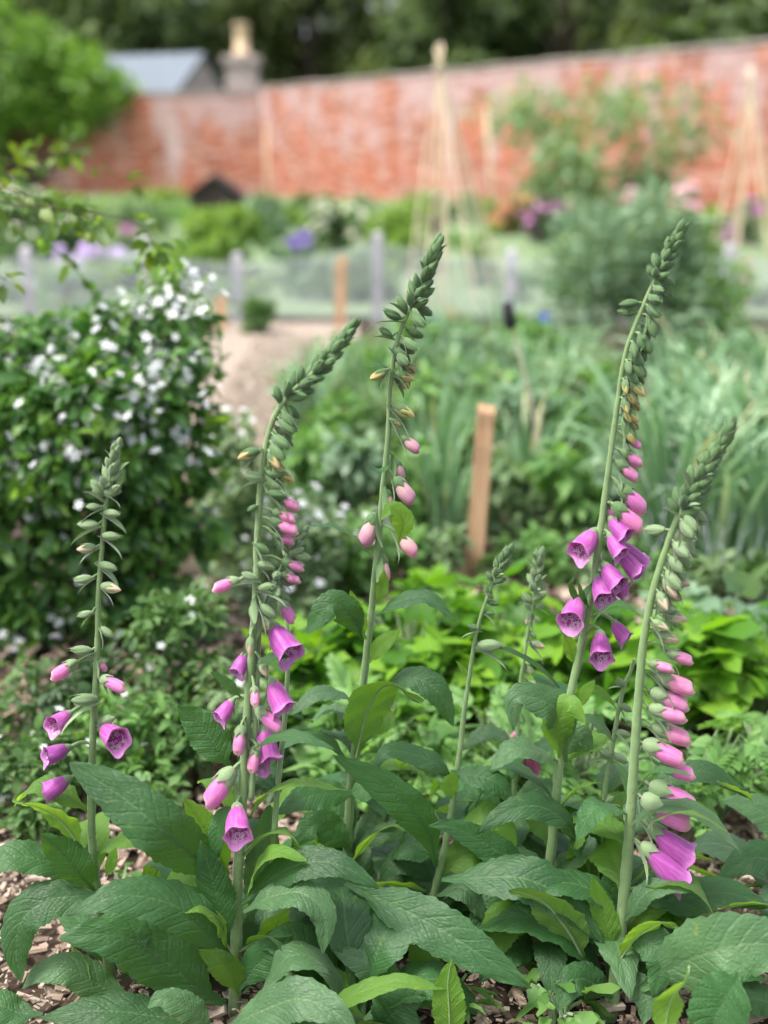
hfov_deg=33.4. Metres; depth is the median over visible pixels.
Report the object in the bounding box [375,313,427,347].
vegetable plant
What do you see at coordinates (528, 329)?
vegetable plant
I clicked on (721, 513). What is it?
leek clump
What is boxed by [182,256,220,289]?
border plant
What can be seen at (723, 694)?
leafy herb
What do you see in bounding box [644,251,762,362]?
sage bush
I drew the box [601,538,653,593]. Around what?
vegetable plant
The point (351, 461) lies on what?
vegetable plant
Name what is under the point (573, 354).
onion clump
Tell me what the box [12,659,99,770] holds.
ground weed
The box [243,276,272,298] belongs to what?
border plant
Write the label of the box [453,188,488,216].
border plant
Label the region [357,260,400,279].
border plant
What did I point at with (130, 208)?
shrub
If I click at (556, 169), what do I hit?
wall shrub
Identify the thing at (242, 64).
chimney
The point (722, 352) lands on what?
leek clump
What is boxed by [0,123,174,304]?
arching shrub
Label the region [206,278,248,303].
border plant
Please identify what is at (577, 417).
vegetable plant
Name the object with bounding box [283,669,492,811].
leafy herb
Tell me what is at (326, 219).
shrub
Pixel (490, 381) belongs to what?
onion clump
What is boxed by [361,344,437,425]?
vegetable plant
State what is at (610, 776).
foxglove
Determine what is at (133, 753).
white flowered plant
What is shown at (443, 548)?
vegetable plant
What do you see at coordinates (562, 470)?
vegetable plant
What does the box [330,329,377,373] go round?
onion clump
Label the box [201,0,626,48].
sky
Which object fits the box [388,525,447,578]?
vegetable plant
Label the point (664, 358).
leek clump
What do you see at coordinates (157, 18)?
tree
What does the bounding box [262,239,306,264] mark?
border plant
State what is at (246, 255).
border plant
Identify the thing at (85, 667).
ground weed
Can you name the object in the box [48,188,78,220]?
border plant
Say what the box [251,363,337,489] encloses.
vegetable plant
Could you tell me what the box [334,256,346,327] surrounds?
timber stake
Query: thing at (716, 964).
foxglove
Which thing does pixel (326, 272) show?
border plant
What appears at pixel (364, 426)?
vegetable plant
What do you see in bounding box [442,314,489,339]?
vegetable plant
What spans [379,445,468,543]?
onion clump
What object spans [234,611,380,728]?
leafy herb
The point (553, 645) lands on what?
leafy herb
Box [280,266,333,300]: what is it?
border plant
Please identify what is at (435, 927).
foxglove
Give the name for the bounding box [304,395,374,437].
onion clump
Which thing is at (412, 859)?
foxglove
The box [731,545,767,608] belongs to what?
vegetable plant
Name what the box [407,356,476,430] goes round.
vegetable plant
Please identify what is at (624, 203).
border plant
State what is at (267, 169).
garden cane
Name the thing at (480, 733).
foxglove
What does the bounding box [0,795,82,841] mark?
ground weed
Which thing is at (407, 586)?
leafy herb
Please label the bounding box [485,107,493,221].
garden cane
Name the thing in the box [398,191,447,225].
border plant
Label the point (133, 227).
flowering plant
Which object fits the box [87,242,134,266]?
border plant
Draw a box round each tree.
[0,0,143,188]
[5,0,61,90]
[15,0,127,42]
[18,0,227,58]
[112,0,213,66]
[175,0,356,85]
[188,0,413,84]
[349,0,469,74]
[367,0,513,74]
[424,0,655,67]
[466,0,604,58]
[561,0,677,55]
[601,0,677,54]
[621,0,767,52]
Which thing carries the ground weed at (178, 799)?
on the ground at (240, 644)
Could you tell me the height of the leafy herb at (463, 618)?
0.301 m
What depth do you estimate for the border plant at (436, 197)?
21.90 m
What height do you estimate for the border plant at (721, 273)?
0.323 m
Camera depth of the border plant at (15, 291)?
9.72 m
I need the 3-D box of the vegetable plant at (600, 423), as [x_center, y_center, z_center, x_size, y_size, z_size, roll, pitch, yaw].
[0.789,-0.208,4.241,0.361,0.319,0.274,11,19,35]
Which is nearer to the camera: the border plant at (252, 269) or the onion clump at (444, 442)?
the onion clump at (444, 442)
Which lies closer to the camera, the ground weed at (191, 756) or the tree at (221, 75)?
the ground weed at (191, 756)
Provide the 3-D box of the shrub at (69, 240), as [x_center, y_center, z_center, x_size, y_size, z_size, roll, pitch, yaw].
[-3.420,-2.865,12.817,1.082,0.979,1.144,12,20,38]
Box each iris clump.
[266,229,322,292]
[532,311,554,330]
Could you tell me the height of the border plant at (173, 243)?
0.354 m
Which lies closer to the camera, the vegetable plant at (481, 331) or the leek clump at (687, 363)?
the leek clump at (687, 363)
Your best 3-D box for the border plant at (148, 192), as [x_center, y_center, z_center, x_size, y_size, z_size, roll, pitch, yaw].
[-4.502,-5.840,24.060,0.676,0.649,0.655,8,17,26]
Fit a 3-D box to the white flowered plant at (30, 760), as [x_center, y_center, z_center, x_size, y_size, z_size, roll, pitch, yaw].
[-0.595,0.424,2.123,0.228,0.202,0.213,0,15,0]
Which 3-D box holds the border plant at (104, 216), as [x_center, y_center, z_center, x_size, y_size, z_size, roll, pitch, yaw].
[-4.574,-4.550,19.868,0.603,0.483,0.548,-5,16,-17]
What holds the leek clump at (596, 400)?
on the ground at (240, 644)
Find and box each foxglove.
[0,437,210,1023]
[59,317,379,1023]
[263,884,477,1023]
[271,232,531,988]
[293,543,560,961]
[427,546,578,844]
[429,218,691,1002]
[478,415,767,1023]
[526,659,698,1000]
[689,793,767,916]
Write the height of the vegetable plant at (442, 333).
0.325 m
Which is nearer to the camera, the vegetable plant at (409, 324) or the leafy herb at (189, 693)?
the leafy herb at (189, 693)
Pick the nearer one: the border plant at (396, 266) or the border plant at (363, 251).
the border plant at (396, 266)
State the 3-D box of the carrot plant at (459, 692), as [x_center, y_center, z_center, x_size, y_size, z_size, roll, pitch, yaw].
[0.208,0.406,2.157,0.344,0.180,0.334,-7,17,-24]
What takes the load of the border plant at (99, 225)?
on the lawn at (522, 246)
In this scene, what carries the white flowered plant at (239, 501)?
on the ground at (240, 644)
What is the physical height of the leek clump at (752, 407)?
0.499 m
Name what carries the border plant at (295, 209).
on the lawn at (522, 246)
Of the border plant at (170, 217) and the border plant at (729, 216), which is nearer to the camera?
the border plant at (729, 216)
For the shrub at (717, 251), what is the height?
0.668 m
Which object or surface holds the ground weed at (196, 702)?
on the ground at (240, 644)
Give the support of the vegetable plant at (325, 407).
on the ground at (240, 644)
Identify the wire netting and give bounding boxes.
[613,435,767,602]
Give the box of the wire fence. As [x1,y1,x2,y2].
[0,231,767,323]
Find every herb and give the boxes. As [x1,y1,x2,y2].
[178,664,264,706]
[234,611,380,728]
[263,652,421,791]
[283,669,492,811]
[304,567,516,733]
[383,562,512,634]
[403,556,603,714]
[487,596,656,726]
[593,594,767,731]
[594,705,767,839]
[637,562,767,660]
[654,601,767,737]
[672,710,767,838]
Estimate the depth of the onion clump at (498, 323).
6.48 m
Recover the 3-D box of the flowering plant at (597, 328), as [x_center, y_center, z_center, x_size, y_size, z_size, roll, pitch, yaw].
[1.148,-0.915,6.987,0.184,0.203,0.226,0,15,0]
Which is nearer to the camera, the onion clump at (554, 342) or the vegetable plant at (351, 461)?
the vegetable plant at (351, 461)
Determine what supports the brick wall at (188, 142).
on the lawn at (522, 246)
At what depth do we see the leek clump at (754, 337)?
4.81 m
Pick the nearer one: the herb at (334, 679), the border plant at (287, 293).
the herb at (334, 679)
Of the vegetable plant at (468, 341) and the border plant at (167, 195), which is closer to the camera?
the vegetable plant at (468, 341)
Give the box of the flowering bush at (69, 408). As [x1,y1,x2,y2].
[0,234,236,660]
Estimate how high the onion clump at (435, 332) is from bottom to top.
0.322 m
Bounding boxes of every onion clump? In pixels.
[242,345,368,424]
[281,333,350,374]
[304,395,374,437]
[313,337,444,412]
[323,325,381,381]
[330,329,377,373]
[340,382,446,454]
[347,363,500,476]
[371,308,466,386]
[372,419,505,548]
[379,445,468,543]
[397,317,449,358]
[414,331,485,410]
[415,302,500,348]
[437,384,601,536]
[439,384,494,474]
[449,378,511,458]
[457,286,551,342]
[459,354,559,447]
[476,321,582,382]
[481,345,602,457]
[502,379,613,493]
[512,448,612,544]
[517,320,616,389]
[523,318,572,355]
[530,366,618,445]
[544,310,619,366]
[551,410,622,486]
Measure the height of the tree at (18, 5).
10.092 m
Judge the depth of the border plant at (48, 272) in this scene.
9.63 m
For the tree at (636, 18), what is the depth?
47.59 m
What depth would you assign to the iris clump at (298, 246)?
10.28 m
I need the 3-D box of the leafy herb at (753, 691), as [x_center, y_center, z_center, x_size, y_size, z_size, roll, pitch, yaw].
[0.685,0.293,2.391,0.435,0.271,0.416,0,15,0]
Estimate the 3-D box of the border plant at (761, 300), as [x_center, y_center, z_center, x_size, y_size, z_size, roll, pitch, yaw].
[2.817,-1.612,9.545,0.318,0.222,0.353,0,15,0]
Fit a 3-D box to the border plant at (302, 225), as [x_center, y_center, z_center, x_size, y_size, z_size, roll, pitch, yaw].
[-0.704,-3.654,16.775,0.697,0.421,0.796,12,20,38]
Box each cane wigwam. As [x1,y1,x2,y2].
[408,43,505,316]
[713,65,767,254]
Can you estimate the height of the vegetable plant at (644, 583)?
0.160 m
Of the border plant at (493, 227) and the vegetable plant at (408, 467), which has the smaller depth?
the vegetable plant at (408, 467)
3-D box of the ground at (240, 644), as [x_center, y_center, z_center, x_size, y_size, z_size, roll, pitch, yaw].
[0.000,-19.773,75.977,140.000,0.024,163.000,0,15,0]
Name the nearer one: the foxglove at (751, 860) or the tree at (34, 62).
the foxglove at (751, 860)
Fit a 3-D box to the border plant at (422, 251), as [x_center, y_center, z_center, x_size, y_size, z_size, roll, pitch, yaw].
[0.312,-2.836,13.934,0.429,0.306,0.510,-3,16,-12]
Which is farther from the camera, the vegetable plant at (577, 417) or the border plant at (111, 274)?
the border plant at (111, 274)
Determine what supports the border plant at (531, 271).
on the lawn at (522, 246)
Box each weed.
[0,649,60,756]
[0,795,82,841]
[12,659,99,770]
[45,632,147,737]
[88,862,141,890]
[100,677,207,782]
[133,774,190,808]
[153,703,243,791]
[231,697,310,805]
[461,972,506,1023]
[513,968,620,1023]
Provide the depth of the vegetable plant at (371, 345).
5.64 m
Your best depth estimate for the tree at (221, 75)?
60.01 m
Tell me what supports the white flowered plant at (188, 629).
on the ground at (240, 644)
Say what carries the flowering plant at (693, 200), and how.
on the lawn at (522, 246)
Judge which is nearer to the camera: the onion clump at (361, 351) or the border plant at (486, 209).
the onion clump at (361, 351)
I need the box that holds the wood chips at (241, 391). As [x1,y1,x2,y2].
[183,333,320,484]
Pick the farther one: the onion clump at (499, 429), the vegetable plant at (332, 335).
the vegetable plant at (332, 335)
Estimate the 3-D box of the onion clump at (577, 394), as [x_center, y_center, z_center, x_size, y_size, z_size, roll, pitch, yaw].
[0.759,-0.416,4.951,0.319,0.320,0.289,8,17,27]
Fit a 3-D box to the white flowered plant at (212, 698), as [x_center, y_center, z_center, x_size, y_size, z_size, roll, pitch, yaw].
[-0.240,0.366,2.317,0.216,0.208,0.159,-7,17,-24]
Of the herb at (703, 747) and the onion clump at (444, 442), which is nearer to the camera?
the herb at (703, 747)
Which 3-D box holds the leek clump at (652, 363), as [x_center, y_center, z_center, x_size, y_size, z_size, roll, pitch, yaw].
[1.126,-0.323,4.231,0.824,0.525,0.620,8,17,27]
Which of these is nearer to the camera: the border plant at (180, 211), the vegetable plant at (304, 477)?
the vegetable plant at (304, 477)
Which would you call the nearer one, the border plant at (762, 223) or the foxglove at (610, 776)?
the foxglove at (610, 776)
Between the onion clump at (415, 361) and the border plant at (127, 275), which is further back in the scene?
the border plant at (127, 275)
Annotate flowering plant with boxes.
[49,242,137,275]
[117,221,136,235]
[486,194,540,234]
[518,194,569,242]
[595,325,608,357]
[621,187,670,222]
[666,182,724,238]
[720,194,767,244]
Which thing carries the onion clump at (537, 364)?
on the ground at (240, 644)
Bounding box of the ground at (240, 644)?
[0,316,767,1023]
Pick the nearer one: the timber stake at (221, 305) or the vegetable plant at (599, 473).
the vegetable plant at (599, 473)
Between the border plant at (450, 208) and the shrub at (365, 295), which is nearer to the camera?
the shrub at (365, 295)
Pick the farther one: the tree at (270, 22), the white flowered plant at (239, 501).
the tree at (270, 22)
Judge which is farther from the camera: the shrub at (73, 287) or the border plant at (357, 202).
the border plant at (357, 202)
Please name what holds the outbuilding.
on the ground at (240, 644)
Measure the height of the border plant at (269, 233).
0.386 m
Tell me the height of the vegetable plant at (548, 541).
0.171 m
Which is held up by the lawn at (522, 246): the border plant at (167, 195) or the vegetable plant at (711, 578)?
the border plant at (167, 195)
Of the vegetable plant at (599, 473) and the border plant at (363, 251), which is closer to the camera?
the vegetable plant at (599, 473)
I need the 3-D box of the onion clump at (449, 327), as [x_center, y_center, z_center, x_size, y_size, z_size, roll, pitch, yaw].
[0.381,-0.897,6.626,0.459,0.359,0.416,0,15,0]
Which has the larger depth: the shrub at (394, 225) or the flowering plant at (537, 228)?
the flowering plant at (537, 228)
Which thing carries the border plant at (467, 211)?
on the lawn at (522, 246)
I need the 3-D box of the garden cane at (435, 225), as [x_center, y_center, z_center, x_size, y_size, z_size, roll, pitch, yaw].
[0.344,-1.614,8.627,0.053,0.737,0.054,15,21,43]
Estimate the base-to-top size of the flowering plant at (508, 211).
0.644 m
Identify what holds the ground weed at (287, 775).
on the ground at (240, 644)
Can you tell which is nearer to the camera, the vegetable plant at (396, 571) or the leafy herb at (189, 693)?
the leafy herb at (189, 693)
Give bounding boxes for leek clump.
[540,358,762,519]
[540,366,767,575]
[555,327,756,415]
[584,384,767,582]
[589,360,767,520]
[596,345,767,454]
[599,328,767,410]
[615,375,767,598]
[624,315,767,378]
[631,335,767,414]
[654,313,767,391]
[669,312,767,374]
[694,359,767,463]
[703,377,766,440]
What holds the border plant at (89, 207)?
on the lawn at (522, 246)
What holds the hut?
on the lawn at (522, 246)
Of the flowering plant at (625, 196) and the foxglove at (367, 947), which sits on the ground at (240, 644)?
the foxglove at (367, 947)
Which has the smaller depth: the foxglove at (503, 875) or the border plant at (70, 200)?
the foxglove at (503, 875)
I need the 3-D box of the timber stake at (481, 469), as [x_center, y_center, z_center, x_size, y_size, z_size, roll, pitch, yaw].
[0.249,-0.032,3.341,0.071,0.509,0.033,0,15,0]
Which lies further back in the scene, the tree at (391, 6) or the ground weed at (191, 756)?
the tree at (391, 6)
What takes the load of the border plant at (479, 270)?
on the lawn at (522, 246)
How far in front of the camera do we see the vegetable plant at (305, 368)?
4.76 m
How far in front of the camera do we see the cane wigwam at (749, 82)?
14.75 m
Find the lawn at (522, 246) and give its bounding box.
[0,195,767,315]
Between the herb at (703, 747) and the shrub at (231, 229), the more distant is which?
the shrub at (231, 229)
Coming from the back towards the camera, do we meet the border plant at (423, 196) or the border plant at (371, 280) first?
the border plant at (423, 196)
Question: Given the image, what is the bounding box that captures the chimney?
[221,23,263,91]
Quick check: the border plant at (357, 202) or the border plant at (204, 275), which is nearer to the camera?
the border plant at (204, 275)
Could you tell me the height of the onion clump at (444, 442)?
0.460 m
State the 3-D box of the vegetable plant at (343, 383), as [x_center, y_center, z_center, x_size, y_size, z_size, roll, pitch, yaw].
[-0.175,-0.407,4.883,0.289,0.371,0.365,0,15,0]
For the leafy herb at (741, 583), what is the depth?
2.54 m
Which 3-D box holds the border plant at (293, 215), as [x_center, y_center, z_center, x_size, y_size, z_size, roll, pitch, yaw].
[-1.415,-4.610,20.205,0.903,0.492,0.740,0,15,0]
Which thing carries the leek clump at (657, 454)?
on the ground at (240, 644)
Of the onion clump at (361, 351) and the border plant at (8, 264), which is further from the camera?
the border plant at (8, 264)
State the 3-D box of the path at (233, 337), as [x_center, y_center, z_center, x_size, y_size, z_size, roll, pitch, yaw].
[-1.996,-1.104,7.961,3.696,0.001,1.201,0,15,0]
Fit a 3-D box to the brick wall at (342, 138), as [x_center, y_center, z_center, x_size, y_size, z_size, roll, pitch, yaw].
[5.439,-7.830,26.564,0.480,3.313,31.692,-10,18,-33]
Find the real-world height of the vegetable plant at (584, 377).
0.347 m
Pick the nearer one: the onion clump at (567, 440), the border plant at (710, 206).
the onion clump at (567, 440)
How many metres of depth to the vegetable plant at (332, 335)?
5.52 m
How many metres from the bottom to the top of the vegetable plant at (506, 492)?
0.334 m
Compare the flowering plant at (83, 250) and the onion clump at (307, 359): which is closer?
the onion clump at (307, 359)
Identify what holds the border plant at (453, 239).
on the lawn at (522, 246)
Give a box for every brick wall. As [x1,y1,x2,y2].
[0,91,261,194]
[258,38,767,215]
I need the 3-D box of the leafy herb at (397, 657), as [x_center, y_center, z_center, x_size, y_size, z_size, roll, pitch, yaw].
[0.049,0.243,2.454,0.429,0.334,0.475,13,20,40]
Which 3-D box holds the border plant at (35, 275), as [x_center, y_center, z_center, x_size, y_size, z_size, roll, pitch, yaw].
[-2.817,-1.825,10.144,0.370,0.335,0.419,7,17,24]
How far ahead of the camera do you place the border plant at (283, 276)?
11.30 m
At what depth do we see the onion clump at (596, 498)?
3.54 m
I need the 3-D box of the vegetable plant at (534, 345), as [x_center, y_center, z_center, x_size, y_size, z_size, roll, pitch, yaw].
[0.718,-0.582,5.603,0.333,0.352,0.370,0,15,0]
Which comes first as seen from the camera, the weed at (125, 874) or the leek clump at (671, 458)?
the weed at (125, 874)
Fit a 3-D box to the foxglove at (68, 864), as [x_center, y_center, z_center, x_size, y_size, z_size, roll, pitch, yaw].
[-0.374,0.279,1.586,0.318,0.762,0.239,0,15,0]
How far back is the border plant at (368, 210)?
19.70 m
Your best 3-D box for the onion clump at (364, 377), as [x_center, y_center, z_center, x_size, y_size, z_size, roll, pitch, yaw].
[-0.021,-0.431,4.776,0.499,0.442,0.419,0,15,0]
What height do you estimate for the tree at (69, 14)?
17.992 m
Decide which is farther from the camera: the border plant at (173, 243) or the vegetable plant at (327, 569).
the border plant at (173, 243)
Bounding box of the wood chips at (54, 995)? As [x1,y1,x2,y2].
[0,575,767,1023]
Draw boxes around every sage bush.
[530,168,735,363]
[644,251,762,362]
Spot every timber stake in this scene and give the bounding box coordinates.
[214,297,226,330]
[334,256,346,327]
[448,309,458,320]
[465,403,494,582]
[740,257,752,301]
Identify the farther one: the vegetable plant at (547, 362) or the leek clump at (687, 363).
the vegetable plant at (547, 362)
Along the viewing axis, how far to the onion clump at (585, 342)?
6.13 m
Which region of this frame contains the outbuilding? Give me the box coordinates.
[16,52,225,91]
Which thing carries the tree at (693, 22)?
on the ground at (240, 644)
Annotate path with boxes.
[0,323,357,347]
[189,348,251,484]
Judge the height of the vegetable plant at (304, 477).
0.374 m
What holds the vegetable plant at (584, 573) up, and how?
on the ground at (240, 644)
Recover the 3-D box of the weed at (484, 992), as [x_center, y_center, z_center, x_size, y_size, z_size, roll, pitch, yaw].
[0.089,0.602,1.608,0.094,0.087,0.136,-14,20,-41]
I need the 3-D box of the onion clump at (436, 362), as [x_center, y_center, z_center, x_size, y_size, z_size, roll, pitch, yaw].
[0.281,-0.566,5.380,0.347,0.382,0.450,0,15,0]
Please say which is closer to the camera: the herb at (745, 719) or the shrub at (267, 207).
the herb at (745, 719)
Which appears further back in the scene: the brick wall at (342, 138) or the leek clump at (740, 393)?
the brick wall at (342, 138)
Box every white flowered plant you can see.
[0,706,87,823]
[64,683,190,812]
[114,576,239,743]
[189,406,301,603]
[191,657,298,747]
[219,482,355,632]
[318,502,403,596]
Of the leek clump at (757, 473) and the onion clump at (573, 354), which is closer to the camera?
the leek clump at (757, 473)
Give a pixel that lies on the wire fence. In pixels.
(28, 285)
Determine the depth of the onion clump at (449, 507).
3.50 m
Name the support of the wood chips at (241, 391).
on the path at (229, 363)
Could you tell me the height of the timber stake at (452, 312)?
0.257 m
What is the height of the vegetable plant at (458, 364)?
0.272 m
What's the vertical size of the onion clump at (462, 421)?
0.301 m
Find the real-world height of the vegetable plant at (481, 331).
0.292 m
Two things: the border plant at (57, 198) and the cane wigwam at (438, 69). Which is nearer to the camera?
the cane wigwam at (438, 69)
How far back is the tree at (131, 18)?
60.06 m
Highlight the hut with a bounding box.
[186,174,247,211]
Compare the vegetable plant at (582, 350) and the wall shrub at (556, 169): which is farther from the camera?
the wall shrub at (556, 169)
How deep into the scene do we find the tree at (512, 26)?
50.93 m
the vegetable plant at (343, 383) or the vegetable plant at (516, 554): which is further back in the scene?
the vegetable plant at (343, 383)
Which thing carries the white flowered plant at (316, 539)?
on the ground at (240, 644)
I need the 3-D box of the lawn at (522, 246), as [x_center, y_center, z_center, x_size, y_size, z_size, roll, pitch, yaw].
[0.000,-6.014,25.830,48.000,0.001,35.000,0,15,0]
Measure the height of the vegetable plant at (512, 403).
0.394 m
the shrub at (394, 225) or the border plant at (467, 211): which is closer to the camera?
the shrub at (394, 225)
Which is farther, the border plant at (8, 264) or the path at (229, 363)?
the border plant at (8, 264)
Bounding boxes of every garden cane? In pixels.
[265,125,269,195]
[431,217,439,317]
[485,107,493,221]
[502,302,547,527]
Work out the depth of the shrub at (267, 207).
17.64 m
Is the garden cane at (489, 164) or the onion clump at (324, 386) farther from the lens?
the garden cane at (489, 164)
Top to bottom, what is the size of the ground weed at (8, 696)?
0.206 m
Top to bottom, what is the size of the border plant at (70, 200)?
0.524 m
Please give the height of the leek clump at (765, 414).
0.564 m
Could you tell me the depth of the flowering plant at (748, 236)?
16.36 m
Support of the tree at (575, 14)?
on the ground at (240, 644)
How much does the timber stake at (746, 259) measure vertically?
0.396 m
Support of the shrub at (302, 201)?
on the lawn at (522, 246)
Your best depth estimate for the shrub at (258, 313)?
7.95 m
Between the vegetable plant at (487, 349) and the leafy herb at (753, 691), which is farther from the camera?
the vegetable plant at (487, 349)
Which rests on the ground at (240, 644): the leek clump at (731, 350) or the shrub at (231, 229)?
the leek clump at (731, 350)
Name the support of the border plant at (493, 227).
on the lawn at (522, 246)
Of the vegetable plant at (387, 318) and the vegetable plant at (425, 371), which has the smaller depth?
the vegetable plant at (425, 371)
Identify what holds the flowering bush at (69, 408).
on the ground at (240, 644)
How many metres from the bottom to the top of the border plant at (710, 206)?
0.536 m
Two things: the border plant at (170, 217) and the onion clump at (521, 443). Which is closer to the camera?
the onion clump at (521, 443)
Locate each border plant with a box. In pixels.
[0,260,16,274]
[0,269,22,303]
[9,260,44,297]
[35,255,90,303]
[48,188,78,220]
[51,196,77,212]
[72,192,132,227]
[73,203,108,226]
[87,207,127,232]
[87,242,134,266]
[87,257,135,292]
[118,251,139,289]
[127,184,155,203]
[131,184,192,216]
[144,203,173,224]
[145,200,194,235]
[170,236,206,259]
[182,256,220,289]
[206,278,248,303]
[208,264,261,277]
[238,245,253,259]
[241,225,277,248]
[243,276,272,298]
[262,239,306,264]
[266,263,318,283]
[277,205,308,228]
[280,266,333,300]
[290,204,307,227]
[296,220,341,244]
[310,251,349,291]
[331,243,384,267]
[340,191,387,215]
[345,203,376,223]
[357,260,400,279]
[357,272,404,296]
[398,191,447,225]
[402,187,443,221]
[402,244,428,260]
[424,199,459,220]
[434,192,480,223]
[436,237,489,270]
[443,228,487,249]
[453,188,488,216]
[462,256,498,285]
[475,196,500,221]
[482,217,526,234]
[492,267,534,302]
[522,265,568,286]
[618,202,638,215]
[697,201,728,236]
[709,267,739,288]
[711,208,750,236]
[732,195,767,224]
[742,284,767,306]
[752,215,767,233]
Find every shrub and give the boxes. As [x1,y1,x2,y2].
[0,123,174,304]
[0,177,98,269]
[37,268,122,311]
[93,191,173,264]
[136,238,226,293]
[177,202,263,277]
[238,296,278,334]
[245,190,289,238]
[283,189,349,210]
[297,196,369,252]
[314,248,397,304]
[362,197,439,270]
[460,70,739,218]
[652,206,726,267]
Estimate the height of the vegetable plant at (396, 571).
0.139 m
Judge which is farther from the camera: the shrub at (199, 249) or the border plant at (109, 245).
the border plant at (109, 245)
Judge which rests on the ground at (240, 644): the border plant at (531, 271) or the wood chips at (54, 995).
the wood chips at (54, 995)
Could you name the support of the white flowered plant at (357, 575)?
on the ground at (240, 644)
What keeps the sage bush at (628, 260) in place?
on the ground at (240, 644)
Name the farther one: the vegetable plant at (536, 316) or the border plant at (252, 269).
the border plant at (252, 269)
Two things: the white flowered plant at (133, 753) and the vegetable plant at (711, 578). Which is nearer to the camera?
the white flowered plant at (133, 753)
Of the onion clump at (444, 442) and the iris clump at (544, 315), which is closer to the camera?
the onion clump at (444, 442)
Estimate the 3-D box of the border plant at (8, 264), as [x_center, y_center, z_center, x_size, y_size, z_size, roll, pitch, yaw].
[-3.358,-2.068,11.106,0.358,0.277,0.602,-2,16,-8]
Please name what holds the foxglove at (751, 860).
on the ground at (240, 644)
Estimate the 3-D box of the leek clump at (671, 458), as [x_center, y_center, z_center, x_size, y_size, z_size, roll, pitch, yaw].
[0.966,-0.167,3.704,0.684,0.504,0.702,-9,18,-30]
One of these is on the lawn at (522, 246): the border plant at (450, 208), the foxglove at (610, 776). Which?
the border plant at (450, 208)
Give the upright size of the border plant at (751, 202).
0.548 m
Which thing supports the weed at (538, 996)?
on the ground at (240, 644)
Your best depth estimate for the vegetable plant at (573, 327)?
6.87 m
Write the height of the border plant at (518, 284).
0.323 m
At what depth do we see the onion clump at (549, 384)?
4.33 m
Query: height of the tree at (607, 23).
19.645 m
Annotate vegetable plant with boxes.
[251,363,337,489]
[259,419,361,515]
[269,362,339,416]
[293,386,380,502]
[301,332,364,386]
[308,424,391,528]
[309,550,350,579]
[327,356,372,419]
[340,378,431,498]
[355,327,392,397]
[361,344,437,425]
[367,433,466,532]
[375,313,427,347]
[384,308,447,359]
[385,360,473,479]
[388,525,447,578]
[389,549,401,578]
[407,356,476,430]
[417,522,475,577]
[422,354,476,388]
[434,315,468,355]
[440,321,494,372]
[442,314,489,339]
[443,440,556,548]
[455,358,538,408]
[470,332,532,397]
[471,532,529,583]
[473,323,503,339]
[473,378,562,464]
[499,309,565,361]
[509,520,579,589]
[512,336,579,364]
[522,358,583,397]
[523,439,616,548]
[529,387,594,487]
[530,312,568,353]
[562,316,604,357]
[563,419,649,541]
[564,342,626,391]
[565,358,620,413]
[571,523,620,586]
[573,399,620,455]
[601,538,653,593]
[621,537,704,595]
[685,545,748,607]
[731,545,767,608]
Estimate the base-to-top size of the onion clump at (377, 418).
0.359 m
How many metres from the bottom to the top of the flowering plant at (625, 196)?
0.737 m
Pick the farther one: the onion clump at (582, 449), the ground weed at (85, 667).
the onion clump at (582, 449)
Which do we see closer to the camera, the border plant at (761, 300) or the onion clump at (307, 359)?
the onion clump at (307, 359)
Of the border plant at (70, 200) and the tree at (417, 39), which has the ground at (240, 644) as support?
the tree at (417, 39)
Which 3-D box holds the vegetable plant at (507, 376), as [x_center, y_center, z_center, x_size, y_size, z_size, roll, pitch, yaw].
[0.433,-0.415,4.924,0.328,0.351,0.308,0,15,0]
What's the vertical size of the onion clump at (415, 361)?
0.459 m
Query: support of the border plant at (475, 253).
on the lawn at (522, 246)
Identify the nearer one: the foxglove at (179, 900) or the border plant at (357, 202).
the foxglove at (179, 900)

